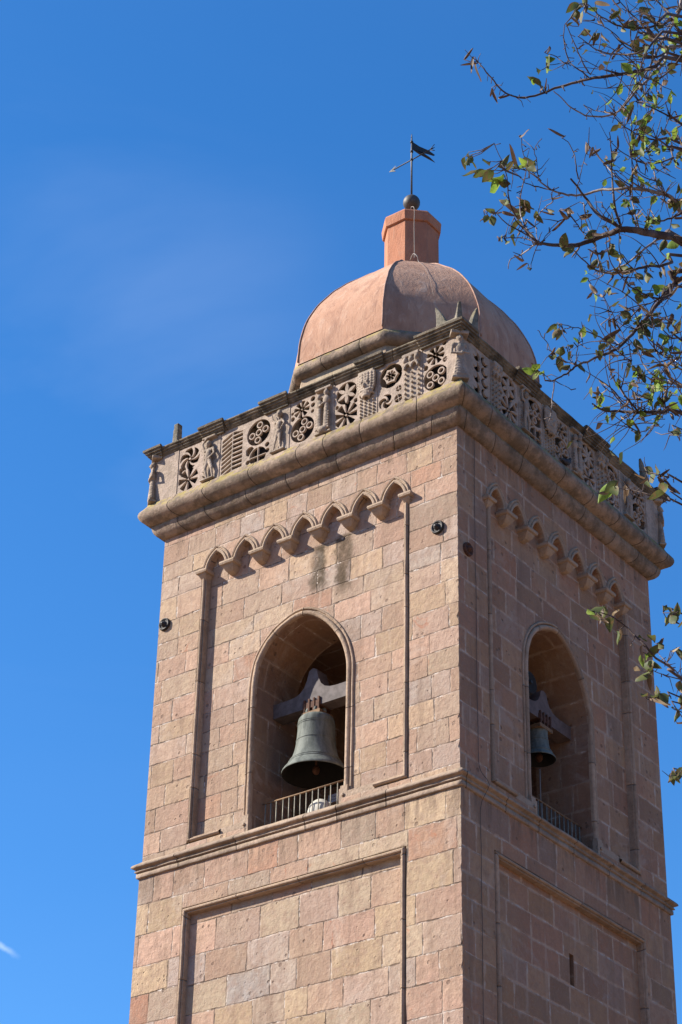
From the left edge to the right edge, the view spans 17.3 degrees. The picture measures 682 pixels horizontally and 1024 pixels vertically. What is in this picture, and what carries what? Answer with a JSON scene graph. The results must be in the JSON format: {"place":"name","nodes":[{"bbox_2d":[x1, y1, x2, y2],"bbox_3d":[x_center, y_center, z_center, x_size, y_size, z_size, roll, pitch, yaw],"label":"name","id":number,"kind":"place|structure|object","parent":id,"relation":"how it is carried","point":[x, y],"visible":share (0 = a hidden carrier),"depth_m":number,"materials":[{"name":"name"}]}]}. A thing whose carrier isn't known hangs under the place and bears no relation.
{"place":"outdoors","nodes":[
{"label":"outdoors","id":0,"kind":"place"},
{"bbox_2d":[0,0,681,1023],"label":"sky","id":1,"kind":"structure","parent":0,"point":[183,183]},
{"label":"ground","id":2,"kind":"structure","parent":0,"visible":0},
{"bbox_2d":[129,206,677,1023],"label":"bell tower","id":3,"kind":"structure","parent":2,"relation":"on","point":[409,528],"depth_m":40.79,"materials":[{"name":"stone"}]},
{"bbox_2d":[262,779,343,824],"bbox_3d":[-0.605,5.188,39.398,1.990,0.657,0.034,-21,-38,31],"label":"railing","id":4,"kind":"object","parent":3,"relation":"on","point":[294,795],"visible":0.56,"depth_m":39.54,"materials":[{"name":"grey metal"}]},
{"bbox_2d":[273,668,345,789],"bbox_3d":[-0.445,3.829,40.784,2.400,2.104,1.220,-21,-38,31],"label":"church bell","id":5,"kind":"object","parent":3,"relation":"hanging from","point":[314,761],"visible":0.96,"depth_m":40.62,"materials":[{"name":"grey metal"}]},
{"bbox_2d":[307,799,329,812],"bbox_3d":[-0.402,5.308,39.496,0.490,0.565,0.200,-21,-38,31],"label":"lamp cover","id":6,"kind":"object","parent":3,"relation":"on","point":[321,804],"visible":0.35,"depth_m":39.48,"materials":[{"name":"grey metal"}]},
{"bbox_2d":[328,792,338,805],"bbox_3d":[0.006,5.331,39.649,0.397,0.704,0.295,-21,-38,31],"label":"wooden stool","id":7,"kind":"object","parent":3,"relation":"on","point":[333,799],"visible":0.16,"depth_m":39.74,"materials":[{"name":"grey"}]},
{"bbox_2d":[390,134,434,209],"bbox_3d":[1.646,-7.560,50.224,1.054,2.370,0.963,4,-32,-4],"label":"weather vane","id":8,"kind":"object","parent":3,"relation":"on","point":[410,200],"visible":0.84,"depth_m":50.22,"materials":[{"name":"grey metal"}]},
{"bbox_2d":[528,671,536,696],"bbox_3d":[3.433,3.151,41.059,0.150,0.505,0.450,-21,-38,31],"label":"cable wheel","id":9,"kind":"object","parent":3,"relation":"attached to","point":[532,686],"visible":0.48,"depth_m":41.11,"materials":[{"name":"metal"}]},
{"bbox_2d":[539,769,541,816],"bbox_3d":[3.590,5.298,40.257,0.017,1.500,0.030,-21,-38,31],"label":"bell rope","id":10,"kind":"object","parent":3,"relation":"hanging from","point":[540,790],"visible":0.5,"depth_m":40.43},
{"bbox_2d":[529,691,570,766],"bbox_3d":[3.602,3.940,41.114,0.640,1.399,2.000,-21,-38,31],"label":"church bell","id":11,"kind":"object","parent":3,"relation":"hanging from","point":[546,723],"visible":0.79,"depth_m":41.01,"materials":[{"name":"grey metal"}]},
{"bbox_2d":[532,795,581,840],"bbox_3d":[3.728,5.531,39.791,0.034,0.657,2.050,-21,-38,31],"label":"railing","id":12,"kind":"object","parent":3,"relation":"on","point":[555,811],"visible":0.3,"depth_m":40.06,"materials":[{"name":"grey metal"}]},
{"bbox_2d":[560,458,571,466],"bbox_3d":[4.342,-1.008,43.376,0.116,0.267,0.439,-21,-38,31],"label":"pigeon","id":13,"kind":"object","parent":3,"relation":"on","point":[566,462],"visible":1,"depth_m":43.32,"materials":[{"name":"grey"}]},
{"bbox_2d":[569,953,574,986],"bbox_3d":[3.594,7.938,38.442,0.845,0.700,0.260,-21,-38,31],"label":"slit window","id":14,"kind":"structure","parent":3,"relation":"in","point":[571,960],"depth_m":38.32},
{"bbox_2d":[461,0,681,784],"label":"leafy tree","id":15,"kind":"object","parent":2,"relation":"on","point":[608,489],"visible":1,"depth_m":9.54,"materials":[{"name":"green plant"}]}
]}

